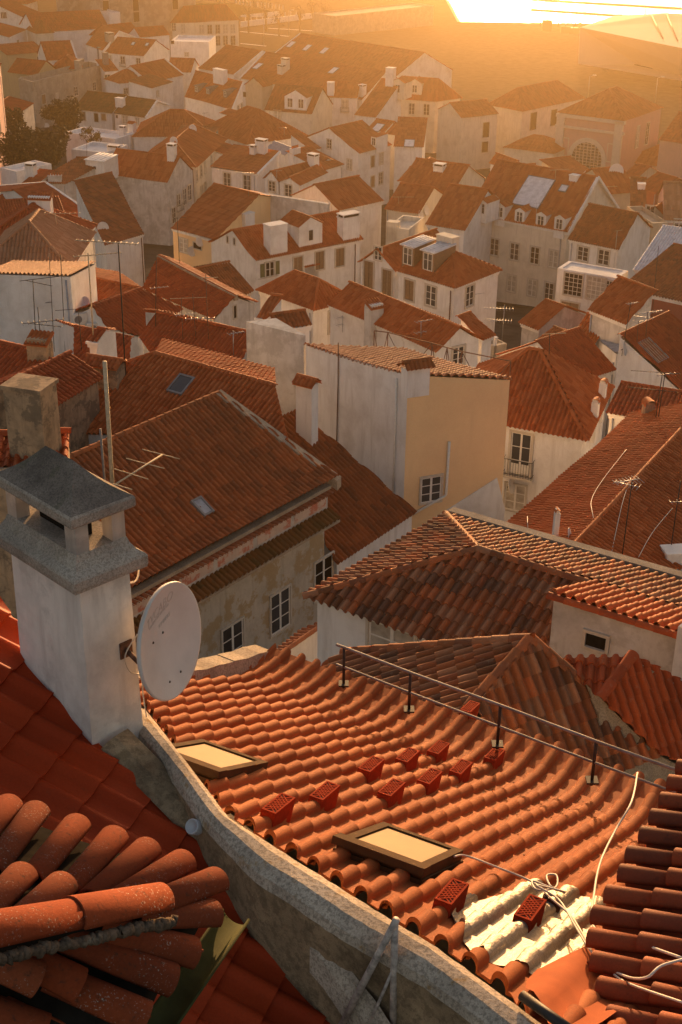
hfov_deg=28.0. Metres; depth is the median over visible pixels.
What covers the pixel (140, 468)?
antenna
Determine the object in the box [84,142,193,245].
house
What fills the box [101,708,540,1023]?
party wall
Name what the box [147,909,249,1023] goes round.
gutter
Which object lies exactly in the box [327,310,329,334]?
window
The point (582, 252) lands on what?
window
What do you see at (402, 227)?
house
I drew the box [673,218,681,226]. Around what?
window
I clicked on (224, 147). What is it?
house
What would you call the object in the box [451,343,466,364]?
window
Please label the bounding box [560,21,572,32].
quay crane
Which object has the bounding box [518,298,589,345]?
house
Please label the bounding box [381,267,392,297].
window
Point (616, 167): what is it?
satellite dish
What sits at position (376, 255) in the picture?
window
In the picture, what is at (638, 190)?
house
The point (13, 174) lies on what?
house
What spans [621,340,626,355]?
satellite dish
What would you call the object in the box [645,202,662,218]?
house
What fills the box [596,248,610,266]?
window
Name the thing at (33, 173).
house
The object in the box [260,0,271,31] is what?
tree
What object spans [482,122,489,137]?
window
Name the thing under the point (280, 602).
window
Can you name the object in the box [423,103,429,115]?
window
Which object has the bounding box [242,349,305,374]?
house
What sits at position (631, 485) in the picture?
antenna
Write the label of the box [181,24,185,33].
window
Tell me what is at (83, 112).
window
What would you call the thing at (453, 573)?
house
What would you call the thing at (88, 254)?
antenna
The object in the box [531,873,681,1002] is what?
cable
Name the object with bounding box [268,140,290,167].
house
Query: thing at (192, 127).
satellite dish
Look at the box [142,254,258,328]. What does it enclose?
house
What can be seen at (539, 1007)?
drain tube
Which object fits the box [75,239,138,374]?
antenna
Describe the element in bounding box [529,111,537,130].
window
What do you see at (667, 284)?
house
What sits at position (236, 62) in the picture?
roof
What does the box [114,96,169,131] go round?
house
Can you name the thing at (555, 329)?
house
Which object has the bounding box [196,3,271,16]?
lawn
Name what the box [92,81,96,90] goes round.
window
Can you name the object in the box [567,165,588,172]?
house
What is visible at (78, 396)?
house
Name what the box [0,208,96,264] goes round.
house
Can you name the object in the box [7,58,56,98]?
house
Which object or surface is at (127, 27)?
house
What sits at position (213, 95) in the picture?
house
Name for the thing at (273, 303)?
house
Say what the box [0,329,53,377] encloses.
house
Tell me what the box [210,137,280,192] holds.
house
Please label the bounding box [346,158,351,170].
window
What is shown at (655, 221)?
house
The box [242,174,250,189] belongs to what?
window
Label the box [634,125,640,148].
window
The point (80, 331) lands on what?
antenna
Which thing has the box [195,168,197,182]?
window
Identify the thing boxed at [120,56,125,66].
window
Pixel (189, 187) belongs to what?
window
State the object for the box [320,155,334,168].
house
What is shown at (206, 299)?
antenna
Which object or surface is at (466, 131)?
house
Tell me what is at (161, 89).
house
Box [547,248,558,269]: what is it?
window
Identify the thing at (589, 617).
house
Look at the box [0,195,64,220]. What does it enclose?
house
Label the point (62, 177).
house
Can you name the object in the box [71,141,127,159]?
house
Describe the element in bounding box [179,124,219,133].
house
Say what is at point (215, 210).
house
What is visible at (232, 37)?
window
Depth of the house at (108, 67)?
316.42 m
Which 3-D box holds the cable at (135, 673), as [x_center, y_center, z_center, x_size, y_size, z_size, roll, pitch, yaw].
[-1.698,1.387,11.292,0.029,0.860,0.205,19,32,32]
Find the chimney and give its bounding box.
[0,446,147,746]
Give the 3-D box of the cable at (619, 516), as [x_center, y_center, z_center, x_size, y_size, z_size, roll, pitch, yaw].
[10.930,0.079,53.333,0.080,0.578,5.728,9,28,15]
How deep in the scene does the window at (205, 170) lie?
207.89 m
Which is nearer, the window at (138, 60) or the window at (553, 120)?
the window at (553, 120)
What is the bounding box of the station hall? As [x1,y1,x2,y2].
[555,86,663,171]
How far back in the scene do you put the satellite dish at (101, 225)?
141.69 m
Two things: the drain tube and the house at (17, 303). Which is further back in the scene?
the house at (17, 303)
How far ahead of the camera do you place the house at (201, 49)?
356.31 m
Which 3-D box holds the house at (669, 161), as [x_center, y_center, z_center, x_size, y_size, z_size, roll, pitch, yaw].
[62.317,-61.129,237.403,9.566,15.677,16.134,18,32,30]
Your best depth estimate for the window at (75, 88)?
310.44 m
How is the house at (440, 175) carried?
on the ground at (490, 61)
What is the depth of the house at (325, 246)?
130.11 m
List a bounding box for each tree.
[0,120,66,168]
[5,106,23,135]
[24,122,71,169]
[39,96,83,130]
[241,1,253,32]
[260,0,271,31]
[270,9,283,35]
[292,5,304,31]
[307,1,317,13]
[318,1,331,11]
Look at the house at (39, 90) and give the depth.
305.95 m
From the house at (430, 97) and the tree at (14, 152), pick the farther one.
the house at (430, 97)
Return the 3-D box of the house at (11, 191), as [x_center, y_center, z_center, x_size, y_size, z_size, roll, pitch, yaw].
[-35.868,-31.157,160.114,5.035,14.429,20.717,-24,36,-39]
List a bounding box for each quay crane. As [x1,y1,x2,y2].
[541,13,554,31]
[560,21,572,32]
[569,22,580,33]
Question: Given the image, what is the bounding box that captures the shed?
[312,2,433,35]
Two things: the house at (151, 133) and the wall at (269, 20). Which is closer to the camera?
the house at (151, 133)
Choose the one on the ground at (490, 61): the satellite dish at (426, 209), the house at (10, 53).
the house at (10, 53)
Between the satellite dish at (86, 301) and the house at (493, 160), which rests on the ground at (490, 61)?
the house at (493, 160)
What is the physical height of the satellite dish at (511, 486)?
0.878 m
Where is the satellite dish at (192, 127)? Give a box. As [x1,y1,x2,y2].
[189,124,196,130]
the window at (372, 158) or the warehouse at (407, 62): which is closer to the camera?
the window at (372, 158)
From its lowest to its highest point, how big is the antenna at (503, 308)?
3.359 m
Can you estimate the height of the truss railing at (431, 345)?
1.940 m
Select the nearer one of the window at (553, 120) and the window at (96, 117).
the window at (96, 117)
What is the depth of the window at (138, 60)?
338.88 m
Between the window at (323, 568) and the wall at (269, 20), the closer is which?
the window at (323, 568)
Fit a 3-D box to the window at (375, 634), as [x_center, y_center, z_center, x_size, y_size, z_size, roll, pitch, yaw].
[1.300,3.341,35.164,1.560,1.060,0.100,17,31,29]
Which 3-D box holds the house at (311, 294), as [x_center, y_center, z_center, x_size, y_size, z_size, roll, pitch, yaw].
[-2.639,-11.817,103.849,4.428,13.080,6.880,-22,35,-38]
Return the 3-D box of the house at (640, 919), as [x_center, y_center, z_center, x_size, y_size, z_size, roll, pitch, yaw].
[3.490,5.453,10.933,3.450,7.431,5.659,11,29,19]
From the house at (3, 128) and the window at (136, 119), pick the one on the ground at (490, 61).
the house at (3, 128)
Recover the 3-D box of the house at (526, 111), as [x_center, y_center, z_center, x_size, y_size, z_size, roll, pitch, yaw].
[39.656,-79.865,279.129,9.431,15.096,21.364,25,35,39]
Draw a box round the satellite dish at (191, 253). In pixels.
[188,246,194,256]
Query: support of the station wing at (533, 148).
on the ground at (490, 61)
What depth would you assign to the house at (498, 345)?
104.87 m
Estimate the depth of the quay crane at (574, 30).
474.28 m
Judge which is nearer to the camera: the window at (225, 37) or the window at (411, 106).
the window at (411, 106)
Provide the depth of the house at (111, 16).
393.46 m
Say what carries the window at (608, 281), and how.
in the house at (582, 286)
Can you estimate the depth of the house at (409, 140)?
225.67 m
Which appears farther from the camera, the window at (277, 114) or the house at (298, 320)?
the window at (277, 114)
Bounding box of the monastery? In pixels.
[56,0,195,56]
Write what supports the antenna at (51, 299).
on the house at (17, 303)
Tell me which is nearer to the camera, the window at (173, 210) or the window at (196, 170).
the window at (173, 210)
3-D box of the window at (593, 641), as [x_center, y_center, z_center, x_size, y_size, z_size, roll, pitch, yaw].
[5.901,3.008,31.653,0.660,0.520,0.100,16,31,27]
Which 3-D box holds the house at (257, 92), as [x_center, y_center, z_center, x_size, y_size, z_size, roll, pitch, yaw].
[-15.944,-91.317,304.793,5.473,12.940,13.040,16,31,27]
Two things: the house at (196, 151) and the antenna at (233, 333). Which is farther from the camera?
the house at (196, 151)
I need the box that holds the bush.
[79,126,101,142]
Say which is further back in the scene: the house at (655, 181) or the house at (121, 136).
the house at (121, 136)
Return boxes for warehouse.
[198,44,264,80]
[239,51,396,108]
[275,33,452,87]
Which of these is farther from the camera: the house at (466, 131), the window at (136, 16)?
the window at (136, 16)
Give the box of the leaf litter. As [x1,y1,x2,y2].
[367,767,627,881]
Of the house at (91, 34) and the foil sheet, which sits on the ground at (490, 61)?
the house at (91, 34)
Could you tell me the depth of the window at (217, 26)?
400.27 m
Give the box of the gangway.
[531,0,681,26]
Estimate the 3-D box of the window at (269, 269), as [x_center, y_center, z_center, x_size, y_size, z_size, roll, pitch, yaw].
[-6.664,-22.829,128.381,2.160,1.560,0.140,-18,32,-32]
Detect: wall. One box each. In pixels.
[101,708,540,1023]
[240,11,278,16]
[240,13,311,26]
[252,191,329,221]
[446,0,590,23]
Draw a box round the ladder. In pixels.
[338,916,399,1023]
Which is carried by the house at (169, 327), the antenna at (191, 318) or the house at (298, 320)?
the antenna at (191, 318)
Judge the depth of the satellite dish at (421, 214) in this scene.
162.43 m
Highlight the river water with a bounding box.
[449,0,681,22]
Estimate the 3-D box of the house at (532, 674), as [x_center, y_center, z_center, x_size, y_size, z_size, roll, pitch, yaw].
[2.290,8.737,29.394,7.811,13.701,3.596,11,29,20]
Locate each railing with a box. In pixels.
[336,643,675,792]
[373,330,510,386]
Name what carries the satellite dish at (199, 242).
attached to the house at (215, 210)
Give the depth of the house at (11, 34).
372.28 m
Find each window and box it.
[41,93,46,104]
[73,86,78,96]
[79,111,85,120]
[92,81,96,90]
[94,113,98,122]
[100,113,106,120]
[102,0,108,10]
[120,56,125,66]
[121,115,127,124]
[123,88,128,94]
[132,0,138,11]
[133,11,139,21]
[135,117,139,125]
[136,57,140,63]
[171,23,175,30]
[171,206,176,224]
[172,0,178,9]
[176,192,181,210]
[178,236,187,254]
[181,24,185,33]
[182,187,187,206]
[187,183,191,201]
[192,241,201,250]
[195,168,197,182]
[199,24,204,34]
[200,164,202,178]
[204,160,206,174]
[207,24,212,33]
[210,154,212,167]
[215,24,220,33]
[216,35,220,45]
[220,615,245,652]
[222,171,230,185]
[223,24,227,33]
[223,35,227,45]
[230,24,235,33]
[230,35,235,45]
[232,304,237,319]
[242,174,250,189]
[260,260,279,277]
[268,180,275,192]
[269,583,291,638]
[273,110,281,119]
[284,183,292,196]
[292,255,303,271]
[313,550,334,604]
[314,249,324,271]
[326,138,331,149]
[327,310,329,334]
[334,246,345,267]
[341,99,348,111]
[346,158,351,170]
[362,259,374,289]
[365,619,418,645]
[370,155,374,167]
[370,175,374,187]
[373,245,382,261]
[378,171,383,185]
[379,152,383,164]
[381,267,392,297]
[403,277,415,302]
[408,102,414,114]
[418,473,443,505]
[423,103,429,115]
[424,283,437,308]
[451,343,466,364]
[464,283,475,308]
[481,141,488,152]
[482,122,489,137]
[490,237,499,257]
[503,481,527,512]
[506,273,516,293]
[506,429,533,476]
[508,241,519,261]
[526,277,537,297]
[528,245,540,265]
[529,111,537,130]
[543,281,554,299]
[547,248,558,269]
[550,108,557,126]
[560,299,580,312]
[562,271,583,298]
[568,138,605,168]
[575,244,589,262]
[581,628,610,655]
[584,275,607,300]
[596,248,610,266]
[604,279,613,289]
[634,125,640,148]
[644,122,649,145]
[645,204,655,213]
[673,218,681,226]
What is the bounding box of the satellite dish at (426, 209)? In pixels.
[424,205,428,215]
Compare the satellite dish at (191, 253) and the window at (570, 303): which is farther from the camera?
the satellite dish at (191, 253)
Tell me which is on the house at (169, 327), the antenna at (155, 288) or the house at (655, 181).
the antenna at (155, 288)
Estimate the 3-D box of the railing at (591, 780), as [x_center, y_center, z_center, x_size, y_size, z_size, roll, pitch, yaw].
[2.033,2.707,16.980,5.862,1.450,0.250,24,35,38]
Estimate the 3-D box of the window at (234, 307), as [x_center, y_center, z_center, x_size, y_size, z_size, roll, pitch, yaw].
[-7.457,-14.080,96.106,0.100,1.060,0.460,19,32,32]
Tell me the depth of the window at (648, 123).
252.14 m
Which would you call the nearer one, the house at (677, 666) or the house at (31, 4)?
the house at (677, 666)
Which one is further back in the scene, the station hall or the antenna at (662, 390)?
the station hall
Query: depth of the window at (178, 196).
191.87 m
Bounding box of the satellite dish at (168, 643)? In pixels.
[119,581,200,700]
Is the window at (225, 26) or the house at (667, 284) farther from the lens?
the window at (225, 26)
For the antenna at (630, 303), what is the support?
on the house at (656, 348)
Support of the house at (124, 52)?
on the ground at (490, 61)
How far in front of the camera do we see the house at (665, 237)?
117.49 m
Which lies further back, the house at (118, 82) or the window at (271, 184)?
the house at (118, 82)
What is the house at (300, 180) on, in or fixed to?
on the ground at (490, 61)
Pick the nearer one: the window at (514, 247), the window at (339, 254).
the window at (339, 254)
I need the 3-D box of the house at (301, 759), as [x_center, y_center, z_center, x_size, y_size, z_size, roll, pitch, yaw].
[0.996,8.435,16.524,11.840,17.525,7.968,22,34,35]
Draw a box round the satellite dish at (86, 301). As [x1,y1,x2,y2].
[83,296,89,307]
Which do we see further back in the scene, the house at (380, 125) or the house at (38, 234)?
the house at (380, 125)
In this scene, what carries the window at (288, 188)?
in the house at (300, 180)
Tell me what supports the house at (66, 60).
on the ground at (490, 61)
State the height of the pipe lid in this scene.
0.147 m
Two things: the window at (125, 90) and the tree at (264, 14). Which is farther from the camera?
the tree at (264, 14)
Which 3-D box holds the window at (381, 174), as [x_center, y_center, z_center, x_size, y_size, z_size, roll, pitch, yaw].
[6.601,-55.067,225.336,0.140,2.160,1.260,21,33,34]
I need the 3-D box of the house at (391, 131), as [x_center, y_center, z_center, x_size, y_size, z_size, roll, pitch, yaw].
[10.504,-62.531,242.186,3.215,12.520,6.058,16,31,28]
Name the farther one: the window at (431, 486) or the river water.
the river water
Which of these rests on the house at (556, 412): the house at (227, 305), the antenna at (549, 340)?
the antenna at (549, 340)
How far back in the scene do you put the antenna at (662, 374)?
62.96 m
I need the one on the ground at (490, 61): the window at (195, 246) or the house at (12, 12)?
the house at (12, 12)
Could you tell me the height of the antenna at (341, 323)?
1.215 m
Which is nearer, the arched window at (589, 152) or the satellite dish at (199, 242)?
the satellite dish at (199, 242)
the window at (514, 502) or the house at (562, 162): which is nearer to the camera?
the window at (514, 502)
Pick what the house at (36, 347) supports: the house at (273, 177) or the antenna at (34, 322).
the antenna at (34, 322)
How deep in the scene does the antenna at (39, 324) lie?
63.17 m
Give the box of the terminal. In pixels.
[578,13,681,87]
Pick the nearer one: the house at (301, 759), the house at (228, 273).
the house at (301, 759)
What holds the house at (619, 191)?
on the ground at (490, 61)
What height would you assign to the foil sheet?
1.263 m
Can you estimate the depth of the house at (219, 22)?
398.30 m
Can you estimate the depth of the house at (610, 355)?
94.81 m
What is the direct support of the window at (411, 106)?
in the house at (430, 97)
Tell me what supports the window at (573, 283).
in the house at (582, 286)
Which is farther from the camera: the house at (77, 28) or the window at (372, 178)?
the house at (77, 28)
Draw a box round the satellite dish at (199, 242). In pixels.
[196,236,202,246]
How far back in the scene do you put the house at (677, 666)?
29.60 m
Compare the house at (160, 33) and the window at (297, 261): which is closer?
the window at (297, 261)
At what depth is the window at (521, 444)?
69.86 m
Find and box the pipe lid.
[185,818,201,834]
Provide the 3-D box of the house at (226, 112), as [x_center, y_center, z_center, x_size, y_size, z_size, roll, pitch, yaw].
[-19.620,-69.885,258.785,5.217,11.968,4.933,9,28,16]
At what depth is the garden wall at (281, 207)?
147.90 m
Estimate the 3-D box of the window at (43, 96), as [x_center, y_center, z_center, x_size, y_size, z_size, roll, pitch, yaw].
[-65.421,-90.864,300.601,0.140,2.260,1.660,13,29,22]
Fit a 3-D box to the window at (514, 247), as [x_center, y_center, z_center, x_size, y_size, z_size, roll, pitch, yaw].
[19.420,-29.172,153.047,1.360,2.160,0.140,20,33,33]
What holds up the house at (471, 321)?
on the ground at (490, 61)
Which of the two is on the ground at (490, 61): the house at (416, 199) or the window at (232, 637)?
the house at (416, 199)
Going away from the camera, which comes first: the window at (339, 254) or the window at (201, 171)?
the window at (339, 254)
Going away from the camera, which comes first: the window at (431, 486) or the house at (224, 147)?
the window at (431, 486)
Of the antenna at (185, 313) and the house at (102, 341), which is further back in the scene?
the antenna at (185, 313)
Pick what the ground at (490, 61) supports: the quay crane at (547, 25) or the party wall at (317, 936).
the quay crane at (547, 25)
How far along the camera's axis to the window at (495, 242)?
154.47 m
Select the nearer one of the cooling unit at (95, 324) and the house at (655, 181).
the cooling unit at (95, 324)
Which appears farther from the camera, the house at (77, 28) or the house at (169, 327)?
the house at (77, 28)
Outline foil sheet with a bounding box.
[451,878,605,973]
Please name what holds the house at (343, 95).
on the ground at (490, 61)
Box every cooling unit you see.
[72,312,86,324]
[85,322,97,327]
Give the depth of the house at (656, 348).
86.95 m
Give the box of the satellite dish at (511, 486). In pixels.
[507,478,514,493]
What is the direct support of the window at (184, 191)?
in the house at (157, 189)
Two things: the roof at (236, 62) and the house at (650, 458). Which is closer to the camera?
the house at (650, 458)
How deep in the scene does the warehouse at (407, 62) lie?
322.85 m
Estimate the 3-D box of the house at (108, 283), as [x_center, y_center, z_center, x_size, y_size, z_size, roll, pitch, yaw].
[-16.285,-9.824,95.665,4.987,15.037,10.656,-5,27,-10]
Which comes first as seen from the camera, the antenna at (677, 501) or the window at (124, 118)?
the antenna at (677, 501)
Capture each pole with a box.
[99,428,105,479]
[102,361,113,483]
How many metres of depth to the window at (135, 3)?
404.40 m
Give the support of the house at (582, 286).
on the ground at (490, 61)
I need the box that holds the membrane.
[526,947,627,1023]
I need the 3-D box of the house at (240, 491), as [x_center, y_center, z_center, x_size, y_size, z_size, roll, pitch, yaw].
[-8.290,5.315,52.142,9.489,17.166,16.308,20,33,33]
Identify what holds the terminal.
on the ground at (490, 61)
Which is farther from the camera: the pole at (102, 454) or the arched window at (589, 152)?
the arched window at (589, 152)
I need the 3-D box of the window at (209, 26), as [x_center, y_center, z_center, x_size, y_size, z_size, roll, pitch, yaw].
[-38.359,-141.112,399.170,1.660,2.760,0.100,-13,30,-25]
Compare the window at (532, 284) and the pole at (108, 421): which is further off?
the window at (532, 284)
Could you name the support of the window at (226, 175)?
in the house at (257, 161)
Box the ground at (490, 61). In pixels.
[3,0,681,349]
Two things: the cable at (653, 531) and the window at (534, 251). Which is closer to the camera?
the cable at (653, 531)
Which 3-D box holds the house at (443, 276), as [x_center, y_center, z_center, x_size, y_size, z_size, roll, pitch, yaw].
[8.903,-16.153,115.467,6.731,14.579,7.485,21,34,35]
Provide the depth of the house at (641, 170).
194.74 m
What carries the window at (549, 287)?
in the house at (529, 250)
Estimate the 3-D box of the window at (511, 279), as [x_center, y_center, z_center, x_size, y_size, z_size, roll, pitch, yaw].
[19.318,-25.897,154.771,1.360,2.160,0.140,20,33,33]
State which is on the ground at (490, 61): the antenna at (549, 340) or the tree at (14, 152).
the tree at (14, 152)
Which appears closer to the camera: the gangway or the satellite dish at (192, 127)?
the satellite dish at (192, 127)
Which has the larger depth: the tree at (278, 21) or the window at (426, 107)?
the tree at (278, 21)
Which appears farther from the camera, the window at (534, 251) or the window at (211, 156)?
the window at (211, 156)
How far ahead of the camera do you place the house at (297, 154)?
202.20 m
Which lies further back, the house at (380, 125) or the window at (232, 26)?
the window at (232, 26)
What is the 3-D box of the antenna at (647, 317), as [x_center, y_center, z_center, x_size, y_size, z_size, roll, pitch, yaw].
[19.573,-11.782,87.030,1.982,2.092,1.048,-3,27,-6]
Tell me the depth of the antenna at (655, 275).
102.11 m
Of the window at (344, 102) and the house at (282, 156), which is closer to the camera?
the house at (282, 156)
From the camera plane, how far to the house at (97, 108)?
263.25 m
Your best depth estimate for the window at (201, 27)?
398.08 m
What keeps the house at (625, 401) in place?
on the ground at (490, 61)
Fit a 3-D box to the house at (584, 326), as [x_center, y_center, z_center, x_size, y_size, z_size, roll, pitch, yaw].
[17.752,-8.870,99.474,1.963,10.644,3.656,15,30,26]
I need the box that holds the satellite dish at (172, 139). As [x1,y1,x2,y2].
[170,137,177,142]
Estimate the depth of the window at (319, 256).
131.48 m
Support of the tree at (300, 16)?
on the ground at (490, 61)
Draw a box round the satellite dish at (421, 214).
[418,210,423,216]
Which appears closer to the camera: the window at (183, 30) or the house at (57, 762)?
the house at (57, 762)
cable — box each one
[124,634,146,716]
[130,569,139,582]
[453,854,681,979]
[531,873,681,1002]
[590,772,681,958]
[591,449,626,517]
[612,479,630,549]
[638,508,672,556]
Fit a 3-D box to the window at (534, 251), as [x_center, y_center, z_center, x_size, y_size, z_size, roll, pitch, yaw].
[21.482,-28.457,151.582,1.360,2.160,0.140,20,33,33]
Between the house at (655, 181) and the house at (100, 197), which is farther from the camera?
the house at (655, 181)
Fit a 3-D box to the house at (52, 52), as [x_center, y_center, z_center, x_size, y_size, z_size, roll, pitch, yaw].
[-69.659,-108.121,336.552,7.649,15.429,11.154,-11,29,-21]
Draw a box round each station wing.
[503,134,564,165]
[635,144,658,169]
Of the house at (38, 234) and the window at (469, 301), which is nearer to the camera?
the house at (38, 234)
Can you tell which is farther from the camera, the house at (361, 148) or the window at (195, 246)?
the house at (361, 148)
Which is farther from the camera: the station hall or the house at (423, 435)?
the station hall
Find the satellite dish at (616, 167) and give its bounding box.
[609,164,623,172]
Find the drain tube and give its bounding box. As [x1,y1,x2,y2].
[518,991,570,1023]
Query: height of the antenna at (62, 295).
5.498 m
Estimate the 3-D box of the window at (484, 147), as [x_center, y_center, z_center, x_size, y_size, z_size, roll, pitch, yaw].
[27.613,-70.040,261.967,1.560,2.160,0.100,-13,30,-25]
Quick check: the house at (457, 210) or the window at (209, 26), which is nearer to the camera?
the house at (457, 210)
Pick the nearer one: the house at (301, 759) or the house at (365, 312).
the house at (301, 759)
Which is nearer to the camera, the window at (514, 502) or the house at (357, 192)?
the window at (514, 502)
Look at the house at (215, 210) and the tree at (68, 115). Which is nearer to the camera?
the house at (215, 210)
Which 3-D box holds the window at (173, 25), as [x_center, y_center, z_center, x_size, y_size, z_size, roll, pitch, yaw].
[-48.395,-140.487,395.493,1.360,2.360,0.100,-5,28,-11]
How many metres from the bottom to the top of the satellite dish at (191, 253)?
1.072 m
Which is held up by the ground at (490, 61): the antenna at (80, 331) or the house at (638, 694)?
the house at (638, 694)
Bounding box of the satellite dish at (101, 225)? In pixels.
[97,222,108,232]
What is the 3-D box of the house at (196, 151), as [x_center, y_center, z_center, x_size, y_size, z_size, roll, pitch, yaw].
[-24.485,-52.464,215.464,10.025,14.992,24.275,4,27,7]
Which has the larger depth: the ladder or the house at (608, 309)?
the house at (608, 309)
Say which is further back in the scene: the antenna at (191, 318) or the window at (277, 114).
the window at (277, 114)
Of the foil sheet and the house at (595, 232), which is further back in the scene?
the house at (595, 232)
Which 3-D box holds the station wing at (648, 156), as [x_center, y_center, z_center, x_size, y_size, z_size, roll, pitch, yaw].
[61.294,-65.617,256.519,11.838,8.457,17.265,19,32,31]
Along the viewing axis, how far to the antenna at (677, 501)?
51.95 m
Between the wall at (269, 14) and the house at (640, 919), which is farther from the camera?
the wall at (269, 14)
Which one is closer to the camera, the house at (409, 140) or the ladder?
the ladder
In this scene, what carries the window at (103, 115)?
in the house at (97, 108)
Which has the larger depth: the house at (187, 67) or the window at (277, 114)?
the house at (187, 67)
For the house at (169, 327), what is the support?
on the ground at (490, 61)
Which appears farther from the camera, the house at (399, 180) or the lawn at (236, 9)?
the lawn at (236, 9)
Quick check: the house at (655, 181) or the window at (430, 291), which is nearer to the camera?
the window at (430, 291)
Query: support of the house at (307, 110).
on the ground at (490, 61)
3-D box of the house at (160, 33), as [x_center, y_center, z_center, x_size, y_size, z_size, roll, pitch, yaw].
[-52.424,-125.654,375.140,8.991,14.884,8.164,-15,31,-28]
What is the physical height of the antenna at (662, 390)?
2.542 m
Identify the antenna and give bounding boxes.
[19,276,63,329]
[28,307,61,330]
[45,213,79,219]
[45,254,54,351]
[55,255,81,343]
[73,252,120,334]
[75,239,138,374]
[78,312,81,349]
[113,449,179,489]
[155,256,167,325]
[170,297,204,338]
[174,217,185,262]
[185,294,214,338]
[201,274,217,338]
[227,331,243,354]
[334,315,343,331]
[485,305,511,336]
[542,333,561,355]
[612,475,642,553]
[622,302,638,352]
[628,370,679,416]
[633,309,662,335]
[652,246,658,311]
[655,372,674,416]
[669,481,681,544]
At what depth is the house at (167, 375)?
56.78 m
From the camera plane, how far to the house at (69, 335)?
72.25 m
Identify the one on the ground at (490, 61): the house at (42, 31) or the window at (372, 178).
the house at (42, 31)
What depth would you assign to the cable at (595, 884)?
12.37 m
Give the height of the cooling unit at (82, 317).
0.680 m
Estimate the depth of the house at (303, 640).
44.19 m
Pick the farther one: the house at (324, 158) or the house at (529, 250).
the house at (324, 158)
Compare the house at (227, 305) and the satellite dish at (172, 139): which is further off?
the satellite dish at (172, 139)
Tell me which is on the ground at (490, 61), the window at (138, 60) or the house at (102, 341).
the house at (102, 341)
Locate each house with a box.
[0,0,38,26]
[0,22,26,44]
[0,41,38,96]
[0,63,7,184]
[0,160,51,184]
[0,181,77,215]
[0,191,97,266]
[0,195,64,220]
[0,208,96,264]
[0,260,97,356]
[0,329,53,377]
[0,350,102,452]
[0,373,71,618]
[0,597,329,1023]
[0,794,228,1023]
[4,96,35,164]
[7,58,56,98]
[14,0,37,10]
[18,59,101,128]
[19,9,106,61]
[22,162,54,182]
[26,18,54,44]
[37,40,77,64]
[46,156,95,201]
[53,54,82,70]
[55,319,133,360]
[65,121,136,162]
[70,389,340,658]
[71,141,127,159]
[73,171,144,286]
[75,287,183,358]
[76,90,127,130]
[83,338,288,579]
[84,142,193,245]
[85,326,116,356]
[86,25,135,62]
[89,24,103,37]
[95,52,118,91]
[95,267,142,300]
[100,22,134,33]
[101,9,120,23]
[104,69,137,95]
[105,36,169,71]
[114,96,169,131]
[126,58,184,108]
[127,73,173,108]
[129,25,169,59]
[131,109,214,151]
[138,643,667,1023]
[139,308,246,360]
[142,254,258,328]
[148,124,227,202]
[169,57,198,108]
[170,4,239,52]
[170,35,215,66]
[171,182,271,266]
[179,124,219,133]
[185,68,243,120]
[193,260,253,301]
[208,105,307,146]
[208,209,362,317]
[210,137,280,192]
[215,142,231,160]
[219,108,235,117]
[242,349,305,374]
[243,72,273,110]
[246,318,511,530]
[254,293,283,319]
[255,269,340,344]
[262,308,312,352]
[263,152,325,194]
[264,83,332,134]
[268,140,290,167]
[276,622,316,661]
[278,164,327,196]
[283,373,416,574]
[285,145,343,180]
[290,132,320,150]
[290,174,383,283]
[302,507,681,664]
[306,120,391,204]
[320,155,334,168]
[321,633,662,781]
[322,80,360,125]
[326,280,484,367]
[354,67,411,125]
[357,228,438,299]
[370,118,396,132]
[384,182,443,241]
[386,122,396,189]
[386,215,423,244]
[393,116,427,192]
[395,232,502,331]
[397,157,436,183]
[401,76,462,152]
[401,157,484,191]
[425,182,492,262]
[436,99,498,169]
[455,310,495,363]
[476,346,614,520]
[481,158,619,306]
[489,152,519,170]
[490,80,585,153]
[490,336,506,358]
[496,326,616,439]
[505,397,681,570]
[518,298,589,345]
[533,325,567,341]
[539,155,588,170]
[546,579,681,671]
[555,261,627,314]
[564,649,681,782]
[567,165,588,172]
[568,202,652,278]
[579,312,598,344]
[584,166,629,209]
[586,759,681,1023]
[587,274,658,351]
[599,339,618,435]
[606,380,681,433]
[614,310,681,393]
[626,163,657,178]
[627,206,667,243]
[629,176,646,206]
[630,242,681,321]
[632,224,681,273]
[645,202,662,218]
[647,171,681,204]
[657,111,681,178]
[657,180,681,226]
[671,623,681,680]
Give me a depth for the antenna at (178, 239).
101.86 m
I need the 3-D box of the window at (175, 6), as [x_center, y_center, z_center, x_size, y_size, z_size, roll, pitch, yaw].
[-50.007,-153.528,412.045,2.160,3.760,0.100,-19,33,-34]
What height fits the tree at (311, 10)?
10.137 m
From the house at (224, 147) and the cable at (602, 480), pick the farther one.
the house at (224, 147)
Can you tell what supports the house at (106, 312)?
on the ground at (490, 61)

